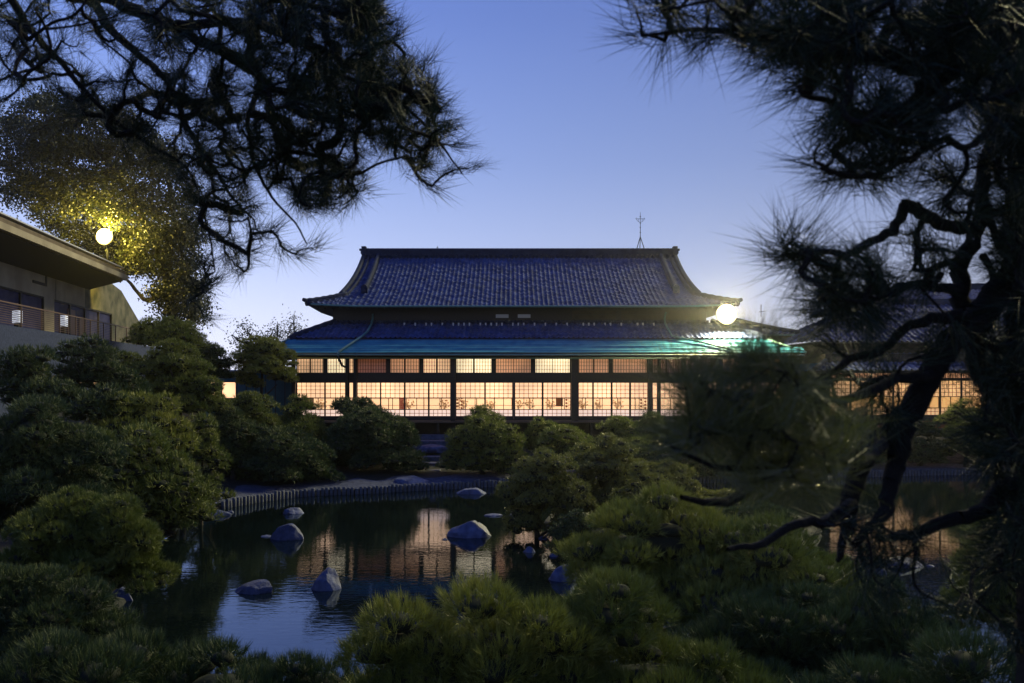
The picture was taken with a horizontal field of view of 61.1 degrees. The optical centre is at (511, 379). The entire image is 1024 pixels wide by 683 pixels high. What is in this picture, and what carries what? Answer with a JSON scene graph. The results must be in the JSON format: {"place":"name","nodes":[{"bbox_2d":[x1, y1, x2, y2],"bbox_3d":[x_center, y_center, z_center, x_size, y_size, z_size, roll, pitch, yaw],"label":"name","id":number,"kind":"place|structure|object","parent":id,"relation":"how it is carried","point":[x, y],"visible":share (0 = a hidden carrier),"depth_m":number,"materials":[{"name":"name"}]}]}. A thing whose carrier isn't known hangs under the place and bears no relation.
{"place":"outdoors","nodes":[
{"label":"outdoors","id":0,"kind":"place"},
{"bbox_2d":[0,403,1002,640],"bbox_3d":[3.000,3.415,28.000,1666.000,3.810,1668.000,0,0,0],"label":"ground","id":1,"kind":"structure","parent":0,"point":[377,473],"depth_m":35.22,"materials":[{"name":"soil"}]},
{"bbox_2d":[0,343,61,405],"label":"pine tree","id":2,"kind":"object","parent":1,"relation":"on","point":[23,364],"visible":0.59,"depth_m":21.59,"materials":[{"name":"green plant"}]},
{"bbox_2d":[0,391,131,539],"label":"pine tree","id":3,"kind":"object","parent":1,"relation":"on","point":[35,464],"visible":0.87,"depth_m":15.62,"materials":[{"name":"green plant"}]},
{"bbox_2d":[0,561,146,665],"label":"pine tree","id":4,"kind":"object","parent":1,"relation":"on","point":[37,600],"visible":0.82,"depth_m":10.31,"materials":[{"name":"green plant"}]},
{"bbox_2d":[7,374,141,440],"bbox_3d":[-10.920,1.837,21.478,3.179,4.014,2.055,0,0,23],"label":"pine tree","id":5,"kind":"object","parent":1,"relation":"on","point":[84,403],"visible":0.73,"depth_m":21.14,"materials":[{"name":"green plant"}]},
{"bbox_2d":[0,623,158,682],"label":"pine tree","id":6,"kind":"object","parent":1,"relation":"on","point":[76,660],"visible":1,"depth_m":6.64,"materials":[{"name":"green plant"}]},
{"bbox_2d":[0,212,162,415],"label":"concrete house","id":7,"kind":"structure","parent":1,"relation":"on","point":[40,269],"depth_m":44.12,"materials":[{"name":"beige concrete"}]},
{"bbox_2d":[11,310,22,326],"bbox_3d":[-22.311,-2.697,39.097,0.340,0.795,0.340,0,0,0],"label":"deck lantern","id":8,"kind":"object","parent":7,"relation":"on","point":[16,317],"visible":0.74,"depth_m":38.95,"materials":[{"name":"white paper"}]},
{"bbox_2d":[0,286,43,330],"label":"window","id":9,"kind":"structure","parent":7,"relation":"in","point":[6,294],"depth_m":42.87,"materials":[{"name":"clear glass"}]},
{"bbox_2d":[0,300,136,343],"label":"deck railing","id":10,"kind":"object","parent":7,"relation":"on","point":[21,312],"visible":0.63,"depth_m":43.11,"materials":[{"name":"brown wood"}]},
{"bbox_2d":[67,309,74,334],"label":"door panel","id":11,"kind":"structure","parent":7,"relation":"in","point":[72,311],"depth_m":49.81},
{"bbox_2d":[54,299,111,340],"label":"window","id":12,"kind":"structure","parent":7,"relation":"in","point":[59,306],"depth_m":52.38,"materials":[{"name":"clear glass"}]},
{"bbox_2d":[96,228,112,260],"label":"globe lamp","id":13,"kind":"object","parent":7,"relation":"on","point":[104,236],"visible":0.98,"depth_m":51.86,"materials":[{"name":"glass"}]},
{"bbox_2d":[0,483,183,600],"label":"pine tree","id":14,"kind":"object","parent":1,"relation":"on","point":[81,531],"visible":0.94,"depth_m":13.63,"materials":[{"name":"green plant"}]},
{"bbox_2d":[46,332,153,449],"bbox_3d":[-11.421,1.252,24.059,3.350,5.240,2.068,0,0,0],"label":"pine tree","id":15,"kind":"object","parent":1,"relation":"on","point":[101,365],"visible":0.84,"depth_m":23.65,"materials":[{"name":"green plant"}]},
{"bbox_2d":[0,85,220,402],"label":"leafy tree","id":16,"kind":"object","parent":1,"relation":"on","point":[54,147],"visible":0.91,"depth_m":51.78,"materials":[{"name":"green plant"}]},
{"bbox_2d":[112,587,132,600],"bbox_3d":[-7.569,4.260,16.859,0.470,0.463,0.296,0,0,0],"label":"rock","id":17,"kind":"object","parent":1,"relation":"on","point":[127,597],"visible":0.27,"depth_m":16.79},
{"bbox_2d":[82,389,201,456],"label":"pine tree","id":18,"kind":"object","parent":1,"relation":"on","point":[153,410],"visible":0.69,"depth_m":21.54,"materials":[{"name":"green plant"}]},
{"bbox_2d":[68,420,225,538],"bbox_3d":[-8.398,2.715,19.512,3.936,3.665,2.841,0,0,0],"label":"pine tree","id":19,"kind":"object","parent":1,"relation":"on","point":[158,484],"visible":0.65,"depth_m":19.16,"materials":[{"name":"green plant"}]},
{"bbox_2d":[119,314,212,375],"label":"pine tree","id":20,"kind":"object","parent":1,"relation":"on","point":[148,332],"visible":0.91,"depth_m":36.10,"materials":[{"name":"green plant"}]},
{"bbox_2d":[145,512,198,534],"bbox_3d":[-9.930,3.745,24.088,2.220,1.062,2.232,0,0,-37],"label":"shrub","id":21,"kind":"object","parent":1,"relation":"on","point":[169,528],"visible":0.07,"depth_m":23.77,"materials":[{"name":"green plant"}]},
{"bbox_2d":[114,336,235,463],"bbox_3d":[-12.820,0.794,32.975,4.754,4.910,2.930,0,0,0],"label":"pine tree","id":22,"kind":"object","parent":1,"relation":"on","point":[175,367],"visible":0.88,"depth_m":32.51,"materials":[{"name":"green plant"}]},
{"bbox_2d":[179,412,236,525],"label":"pine tree","id":23,"kind":"object","parent":1,"relation":"on","point":[205,445],"visible":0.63,"depth_m":25.30,"materials":[{"name":"green plant"}]},
{"bbox_2d":[189,341,235,429],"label":"pine tree","id":24,"kind":"object","parent":1,"relation":"on","point":[212,353],"visible":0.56,"depth_m":39.80,"materials":[{"name":"green plant"}]},
{"bbox_2d":[96,623,365,682],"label":"pine tree","id":25,"kind":"object","parent":1,"relation":"on","point":[217,655],"visible":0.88,"depth_m":7.31,"materials":[{"name":"green plant"}]},
{"bbox_2d":[206,405,268,479],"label":"pine tree","id":26,"kind":"object","parent":1,"relation":"on","point":[232,437],"visible":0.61,"depth_m":32.69,"materials":[{"name":"green plant"}]},
{"bbox_2d":[210,389,281,425],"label":"pine tree","id":27,"kind":"object","parent":1,"relation":"on","point":[258,412],"visible":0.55,"depth_m":35.66,"materials":[{"name":"green plant"}]},
{"bbox_2d":[203,370,291,416],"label":"annex","id":28,"kind":"object","parent":1,"relation":"on","point":[281,392],"visible":0.09,"depth_m":45.00,"materials":[{"name":"grey"}]},
{"bbox_2d":[221,381,236,397],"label":"window","id":29,"kind":"structure","parent":28,"relation":"in","point":[230,389],"depth_m":45.06,"materials":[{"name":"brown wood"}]},
{"bbox_2d":[0,0,500,336],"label":"pine tree","id":30,"kind":"object","parent":1,"relation":"on","point":[366,96],"visible":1,"depth_m":2.68,"materials":[{"name":"green plant"}]},
{"bbox_2d":[224,315,285,351],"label":"leafy tree","id":31,"kind":"object","parent":1,"relation":"on","point":[244,332],"visible":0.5,"depth_m":59.83,"materials":[{"name":"green plant"}]},
{"bbox_2d":[228,334,299,425],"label":"pine tree","id":32,"kind":"object","parent":1,"relation":"on","point":[269,357],"visible":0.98,"depth_m":40.51,"materials":[{"name":"green plant"}]},
{"bbox_2d":[212,421,346,483],"bbox_3d":[-9.138,2.842,33.618,5.562,2.591,4.375,0,0,0],"label":"pine tree","id":33,"kind":"object","parent":1,"relation":"on","point":[293,457],"visible":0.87,"depth_m":32.76,"materials":[{"name":"green plant"}]},
{"bbox_2d":[278,304,307,336],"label":"leafy tree","id":34,"kind":"object","parent":1,"relation":"on","point":[290,326],"visible":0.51,"depth_m":61.92,"materials":[{"name":"green plant"}]},
{"bbox_2d":[258,393,330,445],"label":"pine tree","id":35,"kind":"object","parent":1,"relation":"on","point":[294,416],"visible":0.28,"depth_m":37.08,"materials":[{"name":"green plant"}]},
{"bbox_2d":[329,395,382,414],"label":"pine tree","id":36,"kind":"object","parent":1,"relation":"on","point":[340,405],"visible":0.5,"depth_m":38.09,"materials":[{"name":"green plant"}]},
{"bbox_2d":[317,404,430,472],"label":"pine tree","id":37,"kind":"object","parent":1,"relation":"on","point":[367,437],"visible":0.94,"depth_m":35.55,"materials":[{"name":"green plant"}]},
{"bbox_2d":[394,475,428,483],"bbox_3d":[-3.938,4.043,34.473,1.542,0.368,1.336,0,0,0],"label":"stone","id":38,"kind":"object","parent":1,"relation":"on","point":[411,479],"visible":0.63,"depth_m":34.10,"materials":[{"name":"stone"}]},
{"bbox_2d":[414,440,448,450],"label":"stone step","id":39,"kind":"object","parent":1,"relation":"on","point":[438,442],"visible":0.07,"depth_m":40.78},
{"bbox_2d":[418,444,446,453],"bbox_3d":[-3.706,3.224,39.996,1.453,0.462,0.778,0,0,0],"label":"stone step","id":40,"kind":"object","parent":1,"relation":"on","point":[433,449],"visible":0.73,"depth_m":39.77,"materials":[{"name":"stone"}]},
{"bbox_2d":[330,564,611,682],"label":"pine tree","id":41,"kind":"object","parent":1,"relation":"on","point":[404,648],"visible":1,"depth_m":6.77,"materials":[{"name":"green plant"}]},
{"bbox_2d":[434,413,531,474],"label":"pine tree","id":42,"kind":"object","parent":1,"relation":"on","point":[488,447],"visible":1,"depth_m":35.72,"materials":[{"name":"green plant"}]},
{"bbox_2d":[463,403,505,427],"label":"pine tree","id":43,"kind":"object","parent":1,"relation":"on","point":[494,415],"visible":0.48,"depth_m":37.18,"materials":[{"name":"green plant"}]},
{"bbox_2d":[257,246,806,446],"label":"traditional hall","id":44,"kind":"structure","parent":1,"relation":"on","point":[427,330],"depth_m":44.80,"materials":[{"name":"tile"}]},
{"bbox_2d":[297,359,322,372],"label":"transom window","id":45,"kind":"structure","parent":44,"relation":"in","point":[306,365],"depth_m":43.67,"materials":[{"name":"paper"}]},
{"bbox_2d":[297,382,323,416],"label":"screen window","id":46,"kind":"structure","parent":44,"relation":"in","point":[314,389],"depth_m":43.68,"materials":[{"name":"paper"}]},
{"bbox_2d":[325,382,344,416],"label":"screen window","id":47,"kind":"structure","parent":44,"relation":"in","point":[332,389],"depth_m":43.68,"materials":[{"name":"paper"}]},
{"bbox_2d":[327,359,345,372],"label":"transom window","id":48,"kind":"structure","parent":44,"relation":"in","point":[333,365],"depth_m":43.66,"materials":[{"name":"paper"}]},
{"bbox_2d":[357,382,379,397],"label":"screen window","id":49,"kind":"structure","parent":44,"relation":"in","point":[369,389],"depth_m":43.68,"materials":[{"name":"white paper"}]},
{"bbox_2d":[357,359,385,372],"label":"transom window","id":50,"kind":"structure","parent":44,"relation":"in","point":[363,365],"depth_m":43.68,"materials":[{"name":"paper"}]},
{"bbox_2d":[381,382,403,416],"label":"screen window","id":51,"kind":"structure","parent":44,"relation":"in","point":[392,390],"depth_m":43.68,"materials":[{"name":"paper"}]},
{"bbox_2d":[390,359,419,372],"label":"transom window","id":52,"kind":"structure","parent":44,"relation":"in","point":[396,365],"depth_m":43.66,"materials":[{"name":"paper"}]},
{"bbox_2d":[405,382,427,416],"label":"screen window","id":53,"kind":"structure","parent":44,"relation":"in","point":[416,390],"depth_m":43.68,"materials":[{"name":"paper"}]},
{"bbox_2d":[423,359,450,372],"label":"transom window","id":54,"kind":"structure","parent":44,"relation":"in","point":[429,365],"depth_m":43.66,"materials":[{"name":"paper"}]},
{"bbox_2d":[429,382,450,416],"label":"screen window","id":55,"kind":"structure","parent":44,"relation":"in","point":[436,389],"depth_m":43.68,"materials":[{"name":"paper"}]},
{"bbox_2d":[456,382,484,416],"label":"screen window","id":56,"kind":"structure","parent":44,"relation":"in","point":[465,390],"depth_m":43.68,"materials":[{"name":"paper"}]},
{"bbox_2d":[456,359,491,372],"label":"transom window","id":57,"kind":"structure","parent":44,"relation":"in","point":[462,365],"depth_m":43.66,"materials":[{"name":"paper"}]},
{"bbox_2d":[485,382,512,416],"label":"screen window","id":58,"kind":"structure","parent":44,"relation":"in","point":[494,390],"depth_m":43.68,"materials":[{"name":"paper"}]},
{"bbox_2d":[495,359,530,372],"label":"transom window","id":59,"kind":"structure","parent":44,"relation":"in","point":[501,365],"depth_m":43.68,"materials":[{"name":"paper"}]},
{"bbox_2d":[515,382,541,416],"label":"screen window","id":60,"kind":"structure","parent":44,"relation":"in","point":[522,389],"depth_m":43.68,"materials":[{"name":"paper"}]},
{"bbox_2d":[535,359,569,372],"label":"transom window","id":61,"kind":"structure","parent":44,"relation":"in","point":[541,365],"depth_m":43.68,"materials":[{"name":"paper"}]},
{"bbox_2d":[543,382,570,416],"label":"screen window","id":62,"kind":"structure","parent":44,"relation":"in","point":[552,390],"depth_m":43.68,"materials":[{"name":"paper"}]},
{"bbox_2d":[578,382,592,416],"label":"screen window","id":63,"kind":"structure","parent":44,"relation":"in","point":[585,389],"depth_m":43.68,"materials":[{"name":"paper"}]},
{"bbox_2d":[578,359,608,372],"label":"transom window","id":64,"kind":"structure","parent":44,"relation":"in","point":[584,365],"depth_m":43.66,"materials":[{"name":"paper"}]},
{"bbox_2d":[593,382,610,416],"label":"screen window","id":65,"kind":"structure","parent":44,"relation":"in","point":[602,390],"depth_m":43.68,"materials":[{"name":"paper"}]},
{"bbox_2d":[612,382,629,416],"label":"screen window","id":66,"kind":"structure","parent":44,"relation":"in","point":[618,391],"depth_m":43.68,"materials":[{"name":"paper"}]},
{"bbox_2d":[613,359,646,372],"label":"transom window","id":67,"kind":"structure","parent":44,"relation":"in","point":[626,365],"depth_m":43.68,"materials":[{"name":"paper"}]},
{"bbox_2d":[631,382,647,416],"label":"screen window","id":68,"kind":"structure","parent":44,"relation":"in","point":[634,385],"depth_m":43.68,"materials":[{"name":"paper"}]},
{"bbox_2d":[652,359,681,372],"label":"transom window","id":69,"kind":"structure","parent":44,"relation":"in","point":[655,361],"depth_m":43.66,"materials":[{"name":"paper"}]},
{"bbox_2d":[661,382,687,416],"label":"screen window","id":70,"kind":"structure","parent":44,"relation":"in","point":[667,386],"depth_m":43.68,"materials":[{"name":"paper"}]},
{"bbox_2d":[716,303,736,324],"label":"floodlight","id":71,"kind":"object","parent":44,"relation":"attached to","point":[721,311],"visible":0.88,"depth_m":44.41,"materials":[{"name":"grey metal"}]},
{"bbox_2d":[522,415,559,459],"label":"pine tree","id":72,"kind":"object","parent":1,"relation":"on","point":[535,425],"visible":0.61,"depth_m":37.83,"materials":[{"name":"green plant"}]},
{"bbox_2d":[494,446,596,538],"bbox_3d":[0.825,3.531,23.666,2.629,3.458,2.315,0,0,-21],"label":"clipped tree","id":73,"kind":"object","parent":1,"relation":"on","point":[550,486],"visible":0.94,"depth_m":23.25,"materials":[{"name":"green plant"}]},
{"bbox_2d":[529,423,593,461],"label":"pine tree","id":74,"kind":"object","parent":1,"relation":"on","point":[559,442],"visible":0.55,"depth_m":35.98,"materials":[{"name":"green plant"}]},
{"bbox_2d":[542,508,607,553],"bbox_3d":[1.605,4.295,21.305,1.746,2.319,1.520,0,0,0],"label":"shrub","id":75,"kind":"object","parent":1,"relation":"on","point":[574,518],"visible":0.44,"depth_m":21.19,"materials":[{"name":"green plant"}]},
{"bbox_2d":[566,431,656,514],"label":"clipped tree","id":76,"kind":"object","parent":1,"relation":"on","point":[604,461],"visible":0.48,"depth_m":25.20,"materials":[{"name":"green plant"}]},
{"bbox_2d":[221,468,1003,508],"bbox_3d":[7.383,4.313,35.576,36.558,0.682,3.258,0,0,-17],"label":"log edging","id":77,"kind":"object","parent":1,"relation":"on","point":[248,499],"visible":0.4,"depth_m":33.20,"materials":[{"name":"brown wood"}]},
{"bbox_2d":[591,414,640,443],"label":"pine tree","id":78,"kind":"object","parent":1,"relation":"on","point":[612,421],"visible":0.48,"depth_m":37.99,"materials":[{"name":"green plant"}]},
{"bbox_2d":[607,461,669,512],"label":"clipped tree","id":79,"kind":"object","parent":1,"relation":"on","point":[637,485],"visible":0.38,"depth_m":23.10,"materials":[{"name":"green plant"}]},
{"bbox_2d":[613,432,672,466],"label":"pine tree","id":80,"kind":"object","parent":1,"relation":"on","point":[644,454],"visible":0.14,"depth_m":36.52,"materials":[{"name":"green plant"}]},
{"bbox_2d":[621,410,671,439],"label":"pine tree","id":81,"kind":"object","parent":1,"relation":"on","point":[653,417],"visible":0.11,"depth_m":38.44,"materials":[{"name":"green plant"}]},
{"bbox_2d":[551,479,754,634],"bbox_3d":[1.811,2.713,10.154,2.820,3.136,1.759,0,0,0],"label":"pine tree","id":82,"kind":"object","parent":1,"relation":"on","point":[678,535],"visible":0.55,"depth_m":9.95,"materials":[{"name":"green plant"}]},
{"bbox_2d":[535,561,792,682],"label":"pine tree","id":83,"kind":"object","parent":1,"relation":"on","point":[629,654],"visible":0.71,"depth_m":7.17,"materials":[{"name":"green plant"}]},
{"bbox_2d":[643,457,733,508],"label":"clipped tree","id":84,"kind":"object","parent":1,"relation":"on","point":[700,490],"visible":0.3,"depth_m":26.11,"materials":[{"name":"green plant"}]},
{"bbox_2d":[645,441,737,477],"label":"pine tree","id":85,"kind":"object","parent":1,"relation":"on","point":[699,469],"visible":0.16,"depth_m":35.58,"materials":[{"name":"green plant"}]},
{"bbox_2d":[669,318,800,338],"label":"side hall","id":86,"kind":"structure","parent":1,"relation":"on","point":[759,324],"depth_m":50.70,"materials":[{"name":"tile"}]},
{"bbox_2d":[699,496,799,527],"bbox_3d":[6.542,3.787,24.463,3.256,0.927,2.818,0,0,0],"label":"shrub","id":87,"kind":"object","parent":1,"relation":"on","point":[728,510],"visible":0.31,"depth_m":23.86,"materials":[{"name":"green plant"}]},
{"bbox_2d":[645,507,905,631],"bbox_3d":[2.847,2.808,9.610,2.934,2.851,2.092,0,0,0],"label":"pine tree","id":88,"kind":"object","parent":1,"relation":"on","point":[778,561],"visible":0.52,"depth_m":9.29,"materials":[{"name":"green plant"}]},
{"bbox_2d":[580,0,1023,682],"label":"pine tree","id":89,"kind":"object","parent":1,"relation":"on","point":[970,48],"visible":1,"depth_m":1.76,"materials":[{"name":"green plant"}]},
{"bbox_2d":[663,571,965,682],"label":"pine tree","id":90,"kind":"object","parent":1,"relation":"on","point":[787,637],"visible":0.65,"depth_m":7.97,"materials":[{"name":"green plant"}]},
{"bbox_2d":[784,647,939,682],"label":"pine tree","id":91,"kind":"object","parent":1,"relation":"on","point":[870,668],"visible":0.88,"depth_m":6.40,"materials":[{"name":"green plant"}]},
{"bbox_2d":[839,424,888,465],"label":"pine tree","id":92,"kind":"object","parent":1,"relation":"on","point":[883,459],"visible":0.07,"depth_m":39.16,"materials":[{"name":"green plant"}]},
{"bbox_2d":[781,299,1005,424],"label":"garden wing","id":93,"kind":"structure","parent":1,"relation":"on","point":[935,404],"depth_m":44.74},
{"bbox_2d":[941,381,959,413],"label":"screen window","id":94,"kind":"structure","parent":93,"relation":"in","point":[949,383],"depth_m":44.07,"materials":[{"name":"paper"}]},
{"bbox_2d":[962,381,980,408],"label":"screen window","id":95,"kind":"structure","parent":93,"relation":"in","point":[966,387],"depth_m":44.05,"materials":[{"name":"paper"}]},
{"bbox_2d":[811,283,994,427],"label":"tiled block","id":96,"kind":"structure","parent":1,"relation":"on","point":[973,294],"depth_m":58.42,"materials":[{"name":"tile"}]},
{"bbox_2d":[907,419,950,465],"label":"pine tree","id":97,"kind":"object","parent":1,"relation":"on","point":[924,451],"visible":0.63,"depth_m":39.74,"materials":[{"name":"green plant"}]},
{"bbox_2d":[901,617,1016,682],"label":"pine tree","id":98,"kind":"object","parent":1,"relation":"on","point":[962,665],"visible":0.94,"depth_m":5.93,"materials":[{"name":"green plant"}]},
{"bbox_2d":[932,398,999,466],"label":"pine tree","id":99,"kind":"object","parent":1,"relation":"on","point":[946,417],"visible":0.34,"depth_m":39.80,"materials":[{"name":"green plant"}]},
{"bbox_2d":[921,518,1017,682],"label":"pine tree","id":100,"kind":"object","parent":1,"relation":"on","point":[959,583],"visible":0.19,"depth_m":10.35,"materials":[{"name":"green plant"}]},
{"bbox_2d":[0,0,1004,369],"label":"sky","id":101,"kind":"structure","parent":0,"point":[580,156],"materials":[{"name":"blue"}]},
{"bbox_2d":[120,475,1010,682],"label":"water","id":102,"kind":"structure","parent":0,"point":[365,545],"depth_m":20.81,"materials":[{"name":"liquid"}]},
{"bbox_2d":[235,579,271,594],"bbox_3d":[-5.261,4.258,17.553,0.682,0.400,0.554,0,0,-30],"label":"rock","id":103,"kind":"object","parent":102,"relation":"in","point":[258,586],"visible":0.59,"depth_m":17.43,"materials":[{"name":"stone"}]},
{"bbox_2d":[270,523,303,540],"bbox_3d":[-6.086,4.236,23.400,0.947,0.693,0.618,0,0,0],"label":"rock","id":104,"kind":"object","parent":102,"relation":"in","point":[289,532],"visible":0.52,"depth_m":23.22,"materials":[{"name":"stone"}]},
{"bbox_2d":[283,507,303,513],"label":"rock","id":105,"kind":"object","parent":102,"relation":"in","point":[294,510],"visible":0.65,"depth_m":27.73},
{"bbox_2d":[310,567,340,590],"bbox_3d":[-3.856,4.226,17.772,0.718,0.691,0.426,0,0,0],"label":"rock","id":106,"kind":"object","parent":102,"relation":"in","point":[327,579],"visible":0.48,"depth_m":17.69,"materials":[{"name":"stone"}]},
{"bbox_2d":[446,520,490,537],"bbox_3d":[-1.173,4.224,23.868,1.369,0.710,0.951,0,0,0],"label":"rock","id":107,"kind":"object","parent":102,"relation":"in","point":[473,529],"visible":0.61,"depth_m":23.58,"materials":[{"name":"stone"}]},
{"bbox_2d":[457,488,485,493],"bbox_3d":[-1.509,4.273,32.736,1.341,0.357,0.746,0,0,0],"label":"rock","id":108,"kind":"object","parent":102,"relation":"in","point":[471,491],"visible":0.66,"depth_m":32.45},
{"bbox_2d":[549,566,576,581],"bbox_3d":[1.103,4.241,18.616,0.578,0.550,0.500,0,0,-25],"label":"rock","id":109,"kind":"object","parent":102,"relation":"in","point":[557,575],"visible":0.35,"depth_m":18.46,"materials":[{"name":"stone"}]},
{"bbox_2d":[192,463,1010,505],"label":"gravel path","id":110,"kind":"structure","parent":0,"point":[246,490],"depth_m":33.94,"materials":[{"name":"gravel"}]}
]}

